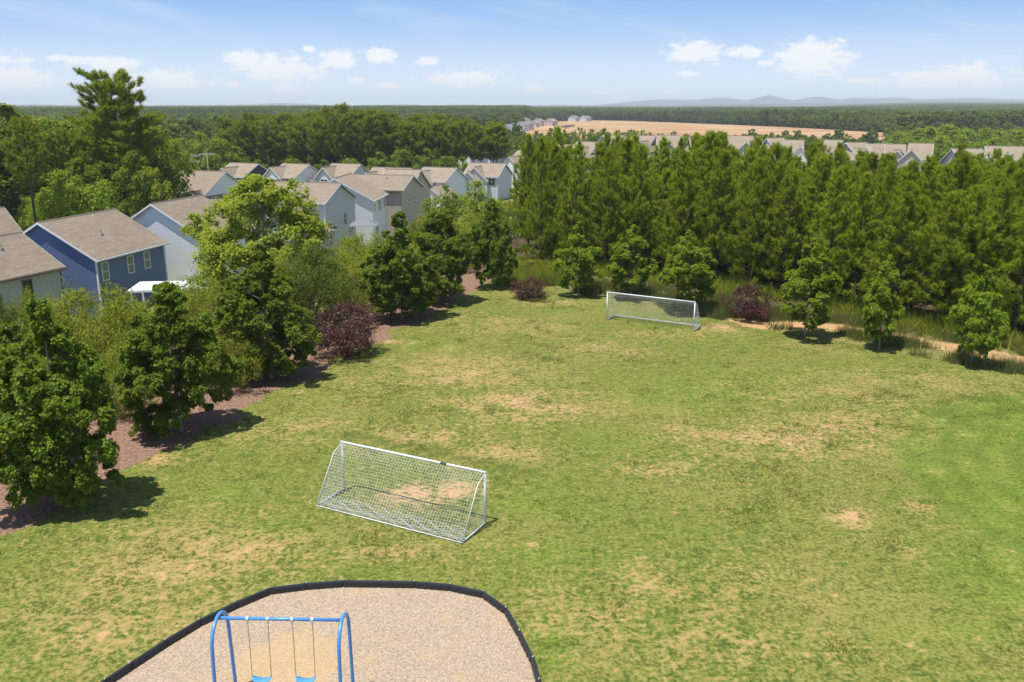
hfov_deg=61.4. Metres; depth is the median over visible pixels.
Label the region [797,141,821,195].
pine tree
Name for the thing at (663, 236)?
pine tree
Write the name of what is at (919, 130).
broadleaf tree
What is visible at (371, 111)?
tall pine
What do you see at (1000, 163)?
pine tree
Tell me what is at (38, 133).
broadleaf tree
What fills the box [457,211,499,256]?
broadleaf tree
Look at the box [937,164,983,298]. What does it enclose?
pine tree
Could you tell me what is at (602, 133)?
broadleaf tree
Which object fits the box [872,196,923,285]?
pine tree
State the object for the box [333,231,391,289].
wild shrub
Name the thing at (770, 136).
broadleaf tree
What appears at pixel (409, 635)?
playground surface
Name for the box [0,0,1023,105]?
sky
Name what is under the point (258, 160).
broadleaf tree
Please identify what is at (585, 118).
house
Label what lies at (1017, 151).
house
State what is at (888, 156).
pine tree
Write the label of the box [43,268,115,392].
wild shrub
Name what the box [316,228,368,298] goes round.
wild shrub
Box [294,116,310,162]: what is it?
tall pine
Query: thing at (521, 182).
pine tree
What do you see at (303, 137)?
tall pine
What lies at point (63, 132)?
tree
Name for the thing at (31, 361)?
maple tree
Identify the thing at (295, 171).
house
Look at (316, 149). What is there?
broadleaf tree
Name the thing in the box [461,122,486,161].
tall pine
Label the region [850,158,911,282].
pine tree
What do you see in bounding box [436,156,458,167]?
broadleaf tree
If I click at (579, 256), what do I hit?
maple tree
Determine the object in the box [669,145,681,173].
pine tree
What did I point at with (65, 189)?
understory tree
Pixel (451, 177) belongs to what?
house
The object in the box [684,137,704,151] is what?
house
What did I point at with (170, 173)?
broadleaf tree
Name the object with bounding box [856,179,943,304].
pine tree
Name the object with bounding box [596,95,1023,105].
hills
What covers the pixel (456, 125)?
tall pine
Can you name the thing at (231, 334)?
wild shrub
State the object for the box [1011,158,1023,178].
pine tree
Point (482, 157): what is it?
tall pine
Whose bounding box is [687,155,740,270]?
pine tree
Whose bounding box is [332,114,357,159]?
tall pine
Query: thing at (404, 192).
house
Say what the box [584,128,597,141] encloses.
broadleaf tree
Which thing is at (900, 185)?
pine tree
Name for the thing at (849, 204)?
pine tree
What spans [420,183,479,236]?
broadleaf tree
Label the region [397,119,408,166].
tall pine
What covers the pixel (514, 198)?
pine tree
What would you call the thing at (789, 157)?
pine tree
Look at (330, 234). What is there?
window
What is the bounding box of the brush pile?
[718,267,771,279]
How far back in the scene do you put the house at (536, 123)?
879.79 m
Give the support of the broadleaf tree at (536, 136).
on the ground at (932, 606)
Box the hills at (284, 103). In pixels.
[250,103,317,104]
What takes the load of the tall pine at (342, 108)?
on the ground at (932, 606)
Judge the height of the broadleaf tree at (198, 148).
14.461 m
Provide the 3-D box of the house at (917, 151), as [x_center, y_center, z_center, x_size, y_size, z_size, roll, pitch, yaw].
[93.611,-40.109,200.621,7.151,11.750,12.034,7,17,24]
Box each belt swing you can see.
[248,625,271,681]
[292,625,315,681]
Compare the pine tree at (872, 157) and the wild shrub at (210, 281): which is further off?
the pine tree at (872, 157)
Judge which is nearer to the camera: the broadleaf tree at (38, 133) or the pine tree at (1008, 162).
the pine tree at (1008, 162)
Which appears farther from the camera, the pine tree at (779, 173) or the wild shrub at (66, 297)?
the pine tree at (779, 173)
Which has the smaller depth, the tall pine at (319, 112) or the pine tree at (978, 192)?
the pine tree at (978, 192)
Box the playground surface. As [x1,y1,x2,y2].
[116,587,534,681]
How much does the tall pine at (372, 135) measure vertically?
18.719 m
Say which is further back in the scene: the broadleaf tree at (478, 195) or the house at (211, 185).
the house at (211, 185)
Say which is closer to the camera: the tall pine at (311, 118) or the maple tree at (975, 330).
the maple tree at (975, 330)
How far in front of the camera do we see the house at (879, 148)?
202.83 m
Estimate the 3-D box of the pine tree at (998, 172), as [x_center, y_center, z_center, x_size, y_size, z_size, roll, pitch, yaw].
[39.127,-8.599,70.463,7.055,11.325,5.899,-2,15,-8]
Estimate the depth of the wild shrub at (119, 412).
43.72 m
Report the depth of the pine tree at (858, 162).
88.50 m
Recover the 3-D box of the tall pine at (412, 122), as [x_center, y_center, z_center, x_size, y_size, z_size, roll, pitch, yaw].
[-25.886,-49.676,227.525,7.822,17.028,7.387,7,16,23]
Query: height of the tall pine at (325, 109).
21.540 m
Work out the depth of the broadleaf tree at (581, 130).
330.33 m
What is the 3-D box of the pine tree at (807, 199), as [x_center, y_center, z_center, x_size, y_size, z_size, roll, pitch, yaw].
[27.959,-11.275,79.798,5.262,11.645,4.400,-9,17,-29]
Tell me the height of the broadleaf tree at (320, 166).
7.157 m
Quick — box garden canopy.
[349,218,378,250]
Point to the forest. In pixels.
(189, 121)
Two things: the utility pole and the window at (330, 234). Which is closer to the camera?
the window at (330, 234)
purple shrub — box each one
[307,294,385,362]
[507,274,548,299]
[720,281,779,321]
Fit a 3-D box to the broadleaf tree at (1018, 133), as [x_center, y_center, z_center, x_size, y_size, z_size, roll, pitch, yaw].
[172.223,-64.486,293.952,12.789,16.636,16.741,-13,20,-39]
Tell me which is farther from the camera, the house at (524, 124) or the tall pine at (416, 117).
the house at (524, 124)
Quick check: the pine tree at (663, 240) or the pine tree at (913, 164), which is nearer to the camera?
the pine tree at (913, 164)
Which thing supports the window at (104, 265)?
in the house at (93, 250)
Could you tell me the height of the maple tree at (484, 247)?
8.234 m
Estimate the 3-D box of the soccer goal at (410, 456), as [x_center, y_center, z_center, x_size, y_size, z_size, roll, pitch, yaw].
[-4.415,5.757,33.485,6.819,2.176,1.848,8,17,26]
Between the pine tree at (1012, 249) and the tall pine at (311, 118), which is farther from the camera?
the tall pine at (311, 118)
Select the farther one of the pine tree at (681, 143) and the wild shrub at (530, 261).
the pine tree at (681, 143)
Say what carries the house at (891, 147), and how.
on the ground at (932, 606)
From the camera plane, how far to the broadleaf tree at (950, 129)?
300.86 m
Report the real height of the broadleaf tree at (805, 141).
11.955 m
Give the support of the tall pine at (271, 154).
on the ground at (932, 606)
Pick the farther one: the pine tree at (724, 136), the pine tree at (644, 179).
the pine tree at (724, 136)
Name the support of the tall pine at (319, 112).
on the ground at (932, 606)
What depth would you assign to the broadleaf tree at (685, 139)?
378.76 m
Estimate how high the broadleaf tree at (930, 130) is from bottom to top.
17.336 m
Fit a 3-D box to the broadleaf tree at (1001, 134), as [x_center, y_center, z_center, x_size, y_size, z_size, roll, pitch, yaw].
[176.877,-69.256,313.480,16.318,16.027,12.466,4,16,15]
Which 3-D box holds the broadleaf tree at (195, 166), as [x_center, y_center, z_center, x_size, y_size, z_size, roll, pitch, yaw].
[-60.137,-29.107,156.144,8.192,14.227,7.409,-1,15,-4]
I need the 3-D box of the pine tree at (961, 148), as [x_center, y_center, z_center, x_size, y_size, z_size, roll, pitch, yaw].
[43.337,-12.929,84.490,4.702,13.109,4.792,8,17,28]
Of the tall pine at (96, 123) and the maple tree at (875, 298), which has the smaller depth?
the maple tree at (875, 298)
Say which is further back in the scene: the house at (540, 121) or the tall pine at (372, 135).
the house at (540, 121)
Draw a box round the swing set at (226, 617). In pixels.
[210,610,354,681]
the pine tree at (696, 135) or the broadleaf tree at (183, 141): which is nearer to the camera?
the pine tree at (696, 135)
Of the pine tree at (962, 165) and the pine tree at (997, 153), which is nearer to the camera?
the pine tree at (962, 165)
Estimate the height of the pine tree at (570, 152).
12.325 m
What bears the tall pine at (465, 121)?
on the ground at (932, 606)
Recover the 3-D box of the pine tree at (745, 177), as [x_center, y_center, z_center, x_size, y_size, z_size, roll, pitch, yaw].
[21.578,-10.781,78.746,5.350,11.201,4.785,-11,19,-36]
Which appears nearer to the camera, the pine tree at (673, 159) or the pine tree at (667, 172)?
the pine tree at (667, 172)
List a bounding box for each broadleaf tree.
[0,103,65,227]
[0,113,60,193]
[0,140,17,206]
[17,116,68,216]
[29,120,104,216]
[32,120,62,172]
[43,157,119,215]
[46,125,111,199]
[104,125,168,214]
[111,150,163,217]
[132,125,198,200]
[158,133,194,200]
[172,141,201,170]
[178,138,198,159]
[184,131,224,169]
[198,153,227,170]
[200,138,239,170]
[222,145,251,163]
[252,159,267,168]
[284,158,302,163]
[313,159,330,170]
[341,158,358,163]
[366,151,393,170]
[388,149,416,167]
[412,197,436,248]
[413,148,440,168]
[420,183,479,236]
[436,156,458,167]
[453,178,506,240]
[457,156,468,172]
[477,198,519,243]
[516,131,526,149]
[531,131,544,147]
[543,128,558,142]
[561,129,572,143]
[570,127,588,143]
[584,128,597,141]
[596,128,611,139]
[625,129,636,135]
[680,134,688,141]
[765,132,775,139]
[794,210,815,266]
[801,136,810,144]
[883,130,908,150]
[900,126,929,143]
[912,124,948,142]
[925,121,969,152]
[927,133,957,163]
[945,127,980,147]
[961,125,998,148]
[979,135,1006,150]
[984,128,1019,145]
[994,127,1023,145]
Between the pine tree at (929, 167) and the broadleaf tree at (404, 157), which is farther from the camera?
the broadleaf tree at (404, 157)
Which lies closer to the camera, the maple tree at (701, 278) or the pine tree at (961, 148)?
the maple tree at (701, 278)
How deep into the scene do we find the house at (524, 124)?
761.27 m
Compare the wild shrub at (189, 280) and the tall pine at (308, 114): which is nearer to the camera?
the wild shrub at (189, 280)
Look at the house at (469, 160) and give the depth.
288.09 m
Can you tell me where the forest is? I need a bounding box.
[0,102,1023,169]
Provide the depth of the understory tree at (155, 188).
115.88 m
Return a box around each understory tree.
[0,169,15,214]
[14,195,46,231]
[25,186,66,226]
[38,168,104,219]
[71,179,124,212]
[126,190,150,216]
[132,165,175,212]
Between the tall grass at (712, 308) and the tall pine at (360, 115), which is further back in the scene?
the tall pine at (360, 115)
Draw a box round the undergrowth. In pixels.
[481,252,1023,353]
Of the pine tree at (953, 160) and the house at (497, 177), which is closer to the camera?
the pine tree at (953, 160)
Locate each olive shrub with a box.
[0,289,26,415]
[229,280,302,344]
[247,233,374,333]
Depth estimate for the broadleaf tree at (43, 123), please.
128.18 m
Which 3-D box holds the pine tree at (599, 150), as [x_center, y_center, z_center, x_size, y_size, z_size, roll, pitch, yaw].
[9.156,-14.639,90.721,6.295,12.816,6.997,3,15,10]
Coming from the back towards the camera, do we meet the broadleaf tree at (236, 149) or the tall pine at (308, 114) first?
the tall pine at (308, 114)
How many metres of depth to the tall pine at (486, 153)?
223.71 m
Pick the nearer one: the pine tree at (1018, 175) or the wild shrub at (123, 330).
the wild shrub at (123, 330)
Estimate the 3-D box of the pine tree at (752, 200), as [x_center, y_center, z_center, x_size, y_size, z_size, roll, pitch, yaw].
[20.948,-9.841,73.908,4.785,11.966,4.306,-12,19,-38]
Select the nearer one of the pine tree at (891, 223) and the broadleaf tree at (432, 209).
the pine tree at (891, 223)
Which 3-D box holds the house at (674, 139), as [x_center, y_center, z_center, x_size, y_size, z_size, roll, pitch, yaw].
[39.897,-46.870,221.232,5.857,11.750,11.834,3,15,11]
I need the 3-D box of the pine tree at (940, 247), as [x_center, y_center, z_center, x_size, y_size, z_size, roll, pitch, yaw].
[32.877,-5.890,63.093,6.522,9.850,5.991,-14,20,-41]
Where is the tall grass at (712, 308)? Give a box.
[522,265,1023,375]
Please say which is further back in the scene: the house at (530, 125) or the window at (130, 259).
the house at (530, 125)
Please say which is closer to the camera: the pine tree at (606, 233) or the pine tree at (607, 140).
the pine tree at (606, 233)
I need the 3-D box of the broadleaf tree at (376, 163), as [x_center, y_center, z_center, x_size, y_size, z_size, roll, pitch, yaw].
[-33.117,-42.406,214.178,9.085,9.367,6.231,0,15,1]
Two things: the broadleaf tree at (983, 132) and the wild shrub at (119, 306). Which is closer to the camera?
the wild shrub at (119, 306)
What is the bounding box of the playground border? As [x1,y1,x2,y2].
[100,579,540,681]
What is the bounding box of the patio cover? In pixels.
[127,280,216,306]
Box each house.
[0,206,22,234]
[0,231,66,323]
[23,208,169,317]
[131,194,248,280]
[174,170,248,219]
[219,162,267,193]
[250,181,357,266]
[263,163,318,181]
[308,163,368,181]
[329,172,388,248]
[354,174,424,237]
[365,167,411,173]
[382,168,432,214]
[421,166,468,207]
[458,145,487,167]
[463,162,512,200]
[488,151,505,162]
[504,150,520,188]
[517,121,528,130]
[524,121,533,129]
[531,120,539,126]
[534,118,543,125]
[544,118,557,125]
[568,115,579,120]
[572,141,598,179]
[579,115,590,120]
[598,135,622,149]
[638,135,656,161]
[656,135,679,164]
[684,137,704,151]
[728,135,762,155]
[763,138,784,159]
[783,139,810,165]
[817,139,844,158]
[842,142,875,172]
[866,143,904,159]
[884,144,905,169]
[897,143,933,171]
[939,148,990,164]
[984,146,1023,162]
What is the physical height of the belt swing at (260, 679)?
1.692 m
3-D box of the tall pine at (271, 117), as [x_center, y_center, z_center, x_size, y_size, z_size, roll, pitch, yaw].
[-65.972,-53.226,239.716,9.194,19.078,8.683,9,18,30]
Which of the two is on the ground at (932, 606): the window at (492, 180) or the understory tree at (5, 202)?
the understory tree at (5, 202)
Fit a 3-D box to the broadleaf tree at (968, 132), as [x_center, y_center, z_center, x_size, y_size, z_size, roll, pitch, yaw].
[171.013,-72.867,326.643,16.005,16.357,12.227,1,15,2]
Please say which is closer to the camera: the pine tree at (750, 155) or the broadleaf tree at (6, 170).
the pine tree at (750, 155)
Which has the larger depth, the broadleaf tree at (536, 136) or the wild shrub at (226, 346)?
the broadleaf tree at (536, 136)
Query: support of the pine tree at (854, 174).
on the ground at (932, 606)
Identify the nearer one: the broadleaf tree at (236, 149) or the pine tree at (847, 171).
the pine tree at (847, 171)
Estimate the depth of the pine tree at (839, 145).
95.73 m
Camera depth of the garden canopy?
106.77 m
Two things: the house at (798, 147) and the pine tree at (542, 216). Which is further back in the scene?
the house at (798, 147)
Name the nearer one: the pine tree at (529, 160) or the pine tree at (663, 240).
the pine tree at (663, 240)
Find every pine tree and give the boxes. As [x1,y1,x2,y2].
[0,114,47,223]
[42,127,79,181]
[503,138,538,235]
[505,152,539,233]
[507,133,539,246]
[509,173,539,239]
[517,136,563,260]
[525,141,574,258]
[526,135,555,223]
[527,172,558,254]
[529,125,573,254]
[548,156,595,239]
[550,153,572,246]
[551,139,598,256]
[557,146,590,233]
[573,141,621,258]
[579,148,632,264]
[582,186,613,258]
[583,157,591,180]
[587,132,616,198]
[591,133,664,253]
[605,144,628,219]
[609,142,664,268]
[610,144,660,255]
[612,133,623,155]
[615,134,653,213]
[637,136,678,256]
[646,156,659,173]
[649,167,673,259]
[652,148,705,262]
[652,173,686,268]
[657,129,739,269]
[662,164,708,251]
[665,137,714,264]
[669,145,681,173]
[675,136,685,152]
[681,132,704,235]
[685,148,745,277]
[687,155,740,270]
[712,129,738,182]
[720,161,763,270]
[722,146,768,266]
[724,157,783,283]
[726,145,743,221]
[733,142,810,284]
[734,135,774,193]
[745,167,829,290]
[752,145,770,178]
[761,145,801,281]
[770,156,783,217]
[777,152,849,289]
[789,150,839,253]
[791,154,802,171]
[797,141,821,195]
[801,158,831,212]
[805,136,836,167]
[805,165,862,284]
[818,166,871,287]
[819,193,869,298]
[826,171,884,304]
[827,165,850,241]
[831,147,850,169]
[833,141,846,157]
[833,191,899,287]
[837,153,852,169]
[841,151,886,225]
[848,174,884,287]
[849,148,867,174]
[850,155,867,185]
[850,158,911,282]
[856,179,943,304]
[870,151,901,191]
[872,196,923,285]
[879,152,887,177]
[879,159,932,286]
[884,194,937,312]
[894,165,916,196]
[896,172,926,287]
[897,191,992,319]
[911,183,1004,325]
[914,150,991,298]
[915,154,943,217]
[919,196,993,311]
[920,167,949,198]
[929,151,990,219]
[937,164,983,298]
[942,158,956,183]
[942,178,1023,329]
[950,141,966,176]
[975,152,990,170]
[976,159,985,181]
[979,168,1023,291]
[980,166,1023,228]
[984,208,1023,331]
[985,198,1023,331]
[987,147,1001,167]
[987,155,1006,210]
[987,206,1023,324]
[989,159,1022,238]
[989,160,1010,168]
[1005,153,1014,161]
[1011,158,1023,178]
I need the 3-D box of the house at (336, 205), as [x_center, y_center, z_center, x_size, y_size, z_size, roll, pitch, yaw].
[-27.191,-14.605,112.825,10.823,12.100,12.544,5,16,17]
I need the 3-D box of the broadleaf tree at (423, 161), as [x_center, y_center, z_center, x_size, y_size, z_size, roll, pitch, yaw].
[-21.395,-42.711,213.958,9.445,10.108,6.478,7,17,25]
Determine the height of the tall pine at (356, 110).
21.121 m
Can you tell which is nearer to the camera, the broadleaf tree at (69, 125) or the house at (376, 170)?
the broadleaf tree at (69, 125)
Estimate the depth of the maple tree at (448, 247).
69.04 m
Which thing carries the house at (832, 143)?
on the ground at (932, 606)
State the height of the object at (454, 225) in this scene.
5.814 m
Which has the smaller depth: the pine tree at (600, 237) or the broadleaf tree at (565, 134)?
the pine tree at (600, 237)
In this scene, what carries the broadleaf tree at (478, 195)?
on the ground at (932, 606)
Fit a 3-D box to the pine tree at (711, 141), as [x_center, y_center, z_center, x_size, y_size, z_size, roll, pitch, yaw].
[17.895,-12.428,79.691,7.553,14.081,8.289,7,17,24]
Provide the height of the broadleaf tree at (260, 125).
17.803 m
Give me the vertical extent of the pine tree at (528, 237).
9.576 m
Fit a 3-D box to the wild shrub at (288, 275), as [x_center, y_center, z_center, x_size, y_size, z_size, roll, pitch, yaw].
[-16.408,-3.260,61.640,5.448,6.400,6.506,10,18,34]
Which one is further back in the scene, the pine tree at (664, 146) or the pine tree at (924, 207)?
the pine tree at (664, 146)
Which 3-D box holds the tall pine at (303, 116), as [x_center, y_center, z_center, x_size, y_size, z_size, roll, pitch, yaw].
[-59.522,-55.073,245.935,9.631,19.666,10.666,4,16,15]
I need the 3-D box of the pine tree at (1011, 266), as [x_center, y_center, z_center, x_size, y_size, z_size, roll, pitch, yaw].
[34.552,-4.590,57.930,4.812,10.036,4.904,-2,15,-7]
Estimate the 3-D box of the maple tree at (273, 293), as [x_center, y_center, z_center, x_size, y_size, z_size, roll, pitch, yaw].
[-14.176,-1.709,50.209,6.735,8.275,5.823,1,15,3]
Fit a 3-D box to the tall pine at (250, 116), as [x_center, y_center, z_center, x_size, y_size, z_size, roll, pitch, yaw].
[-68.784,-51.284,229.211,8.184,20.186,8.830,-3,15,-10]
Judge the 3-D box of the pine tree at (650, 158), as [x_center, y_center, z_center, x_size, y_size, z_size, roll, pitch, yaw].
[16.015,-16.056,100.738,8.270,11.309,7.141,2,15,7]
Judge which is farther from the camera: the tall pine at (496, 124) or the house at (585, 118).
the house at (585, 118)
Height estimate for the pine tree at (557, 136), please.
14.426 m
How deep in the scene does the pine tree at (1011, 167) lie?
67.31 m
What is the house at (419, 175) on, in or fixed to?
on the ground at (932, 606)
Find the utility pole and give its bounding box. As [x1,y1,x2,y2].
[199,153,214,170]
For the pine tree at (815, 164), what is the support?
on the ground at (932, 606)
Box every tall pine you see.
[61,66,167,214]
[209,128,239,161]
[214,116,237,149]
[226,123,254,160]
[227,118,255,158]
[238,110,261,162]
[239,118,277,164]
[253,111,270,166]
[255,118,281,166]
[262,115,282,165]
[266,112,294,162]
[268,123,291,164]
[276,121,308,160]
[287,123,311,162]
[291,112,299,160]
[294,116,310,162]
[297,113,306,162]
[302,116,322,166]
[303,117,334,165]
[304,109,316,118]
[307,109,324,165]
[317,105,338,163]
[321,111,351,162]
[330,102,349,160]
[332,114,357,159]
[340,110,368,160]
[348,108,365,162]
[351,113,386,167]
[353,119,371,166]
[364,107,381,158]
[369,110,398,166]
[376,116,399,162]
[387,123,401,166]
[388,110,402,165]
[392,122,425,167]
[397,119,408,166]
[400,121,425,164]
[406,113,424,163]
[409,125,433,157]
[418,117,446,165]
[425,119,450,162]
[430,113,446,160]
[435,124,453,166]
[438,114,452,160]
[439,119,468,162]
[451,126,473,159]
[458,118,471,168]
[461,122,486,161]
[472,125,486,162]
[475,125,509,162]
[480,119,512,162]
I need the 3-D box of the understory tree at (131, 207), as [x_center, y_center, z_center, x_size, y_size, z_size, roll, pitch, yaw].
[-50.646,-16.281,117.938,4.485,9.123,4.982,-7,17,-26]
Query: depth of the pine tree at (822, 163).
72.20 m
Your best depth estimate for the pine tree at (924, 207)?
64.20 m
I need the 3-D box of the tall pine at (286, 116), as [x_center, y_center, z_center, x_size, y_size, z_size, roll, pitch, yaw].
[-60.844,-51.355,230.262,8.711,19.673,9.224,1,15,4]
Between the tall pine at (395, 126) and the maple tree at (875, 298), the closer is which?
the maple tree at (875, 298)
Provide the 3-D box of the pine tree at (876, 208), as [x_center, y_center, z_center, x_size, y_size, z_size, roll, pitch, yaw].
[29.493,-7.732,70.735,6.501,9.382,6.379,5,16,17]
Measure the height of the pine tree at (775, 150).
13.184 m
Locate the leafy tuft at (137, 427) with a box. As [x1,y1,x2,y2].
[127,405,169,439]
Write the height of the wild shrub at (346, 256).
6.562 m
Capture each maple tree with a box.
[0,297,124,510]
[0,322,61,459]
[110,281,245,439]
[209,243,323,379]
[350,211,447,319]
[409,208,473,300]
[468,197,518,288]
[552,221,603,295]
[606,224,658,298]
[658,225,717,313]
[780,237,843,336]
[862,254,904,349]
[949,264,1010,365]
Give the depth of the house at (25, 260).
74.68 m
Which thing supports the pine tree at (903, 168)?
on the ground at (932, 606)
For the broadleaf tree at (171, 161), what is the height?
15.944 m
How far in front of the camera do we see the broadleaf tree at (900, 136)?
320.08 m
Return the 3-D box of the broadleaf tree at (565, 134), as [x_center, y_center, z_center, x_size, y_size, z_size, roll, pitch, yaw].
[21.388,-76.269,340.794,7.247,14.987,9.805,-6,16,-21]
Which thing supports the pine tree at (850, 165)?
on the ground at (932, 606)
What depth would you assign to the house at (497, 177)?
186.88 m
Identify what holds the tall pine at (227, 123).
on the ground at (932, 606)
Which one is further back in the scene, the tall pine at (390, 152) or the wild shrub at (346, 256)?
the tall pine at (390, 152)
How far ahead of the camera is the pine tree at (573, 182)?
82.82 m
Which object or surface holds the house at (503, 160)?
on the ground at (932, 606)
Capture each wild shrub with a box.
[0,285,55,382]
[4,280,107,385]
[34,279,170,401]
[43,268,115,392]
[78,331,160,421]
[95,299,170,386]
[140,291,201,352]
[172,259,224,347]
[177,264,235,358]
[196,319,263,391]
[206,306,265,370]
[245,255,319,322]
[299,239,366,311]
[308,260,380,311]
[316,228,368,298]
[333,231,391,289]
[350,253,406,291]
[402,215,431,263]
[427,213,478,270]
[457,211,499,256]
[505,258,553,270]
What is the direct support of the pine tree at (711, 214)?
on the ground at (932, 606)
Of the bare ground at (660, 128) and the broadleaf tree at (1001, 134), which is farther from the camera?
the bare ground at (660, 128)
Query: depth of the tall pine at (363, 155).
232.11 m
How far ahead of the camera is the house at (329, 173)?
184.50 m
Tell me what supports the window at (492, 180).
in the house at (497, 177)
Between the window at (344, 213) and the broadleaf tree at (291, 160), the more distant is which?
the broadleaf tree at (291, 160)
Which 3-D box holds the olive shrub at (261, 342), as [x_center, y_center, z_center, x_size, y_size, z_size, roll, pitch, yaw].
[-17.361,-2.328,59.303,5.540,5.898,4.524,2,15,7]
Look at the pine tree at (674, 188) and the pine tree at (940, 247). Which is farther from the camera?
the pine tree at (674, 188)
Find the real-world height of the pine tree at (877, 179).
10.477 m
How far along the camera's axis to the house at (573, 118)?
1103.77 m
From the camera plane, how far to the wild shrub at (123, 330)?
53.12 m
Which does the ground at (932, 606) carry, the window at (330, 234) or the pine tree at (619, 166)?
the pine tree at (619, 166)
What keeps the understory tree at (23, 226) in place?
on the ground at (932, 606)
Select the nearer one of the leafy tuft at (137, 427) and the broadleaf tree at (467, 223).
the leafy tuft at (137, 427)
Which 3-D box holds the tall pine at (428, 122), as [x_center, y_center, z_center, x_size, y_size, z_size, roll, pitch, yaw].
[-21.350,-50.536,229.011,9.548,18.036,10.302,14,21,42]
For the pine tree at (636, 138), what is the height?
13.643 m
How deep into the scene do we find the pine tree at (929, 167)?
75.26 m
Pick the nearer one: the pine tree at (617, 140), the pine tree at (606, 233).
the pine tree at (606, 233)
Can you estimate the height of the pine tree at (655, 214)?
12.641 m
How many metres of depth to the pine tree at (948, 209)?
60.68 m
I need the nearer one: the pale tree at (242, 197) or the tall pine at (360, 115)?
the pale tree at (242, 197)
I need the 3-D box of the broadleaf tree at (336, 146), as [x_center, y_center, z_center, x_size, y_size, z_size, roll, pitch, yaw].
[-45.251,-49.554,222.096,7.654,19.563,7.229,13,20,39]
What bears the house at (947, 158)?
on the ground at (932, 606)
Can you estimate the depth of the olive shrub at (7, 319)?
47.51 m
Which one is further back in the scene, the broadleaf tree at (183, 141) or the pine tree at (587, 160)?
the broadleaf tree at (183, 141)
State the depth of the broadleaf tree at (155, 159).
128.64 m
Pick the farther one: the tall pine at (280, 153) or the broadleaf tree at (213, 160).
the tall pine at (280, 153)
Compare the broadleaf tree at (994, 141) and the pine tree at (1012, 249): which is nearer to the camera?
the pine tree at (1012, 249)
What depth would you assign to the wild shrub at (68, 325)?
47.00 m
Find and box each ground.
[0,120,1023,681]
[525,120,884,141]
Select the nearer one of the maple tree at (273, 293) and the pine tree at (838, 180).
the maple tree at (273, 293)
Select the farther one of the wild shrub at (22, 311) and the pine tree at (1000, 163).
the pine tree at (1000, 163)
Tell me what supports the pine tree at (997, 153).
on the ground at (932, 606)
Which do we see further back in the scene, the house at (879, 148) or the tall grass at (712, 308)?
the house at (879, 148)
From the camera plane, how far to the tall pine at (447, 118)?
243.58 m
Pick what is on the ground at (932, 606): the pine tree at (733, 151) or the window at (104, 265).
the pine tree at (733, 151)
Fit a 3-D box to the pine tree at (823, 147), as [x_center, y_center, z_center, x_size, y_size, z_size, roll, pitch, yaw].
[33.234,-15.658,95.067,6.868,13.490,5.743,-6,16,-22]
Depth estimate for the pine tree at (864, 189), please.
66.11 m
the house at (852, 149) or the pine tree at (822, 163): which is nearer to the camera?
the pine tree at (822, 163)
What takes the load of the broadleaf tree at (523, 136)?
on the ground at (932, 606)
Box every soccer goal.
[316,441,485,542]
[606,292,700,330]
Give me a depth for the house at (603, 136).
225.87 m
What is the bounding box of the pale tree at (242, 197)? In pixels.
[179,173,333,318]
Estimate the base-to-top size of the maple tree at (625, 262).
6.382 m
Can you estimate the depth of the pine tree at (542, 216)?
93.26 m
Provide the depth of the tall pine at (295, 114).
241.23 m
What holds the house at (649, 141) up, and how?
on the ground at (932, 606)
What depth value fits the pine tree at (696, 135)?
87.33 m
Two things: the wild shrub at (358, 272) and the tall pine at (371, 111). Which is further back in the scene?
the tall pine at (371, 111)
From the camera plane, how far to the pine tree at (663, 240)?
84.67 m
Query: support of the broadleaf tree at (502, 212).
on the ground at (932, 606)
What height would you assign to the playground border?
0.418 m
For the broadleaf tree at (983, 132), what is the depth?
295.71 m
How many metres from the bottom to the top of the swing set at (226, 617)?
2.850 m
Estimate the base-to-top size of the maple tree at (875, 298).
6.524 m
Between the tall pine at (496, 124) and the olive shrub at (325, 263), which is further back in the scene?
the tall pine at (496, 124)
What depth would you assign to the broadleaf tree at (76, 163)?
115.88 m
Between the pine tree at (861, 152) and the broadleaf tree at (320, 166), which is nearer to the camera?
the pine tree at (861, 152)
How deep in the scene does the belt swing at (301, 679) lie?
22.64 m
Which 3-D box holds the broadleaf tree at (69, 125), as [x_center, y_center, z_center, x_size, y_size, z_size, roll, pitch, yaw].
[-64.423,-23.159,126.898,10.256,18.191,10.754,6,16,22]
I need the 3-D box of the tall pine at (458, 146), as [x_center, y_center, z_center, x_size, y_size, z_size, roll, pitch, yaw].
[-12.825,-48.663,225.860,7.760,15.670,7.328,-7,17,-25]
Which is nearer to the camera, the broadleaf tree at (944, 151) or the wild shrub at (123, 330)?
the wild shrub at (123, 330)
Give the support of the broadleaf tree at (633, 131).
on the ground at (932, 606)
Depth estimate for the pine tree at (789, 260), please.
71.46 m
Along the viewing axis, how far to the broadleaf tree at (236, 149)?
220.54 m
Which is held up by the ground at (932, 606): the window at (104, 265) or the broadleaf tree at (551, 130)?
the broadleaf tree at (551, 130)
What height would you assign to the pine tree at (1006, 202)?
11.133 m
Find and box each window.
[21,279,34,298]
[101,261,109,280]
[126,255,134,273]
[143,251,150,268]
[328,233,332,246]
[343,212,347,224]
[488,178,494,185]
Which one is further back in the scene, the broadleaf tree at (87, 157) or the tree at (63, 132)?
the broadleaf tree at (87, 157)
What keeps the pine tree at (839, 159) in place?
on the ground at (932, 606)

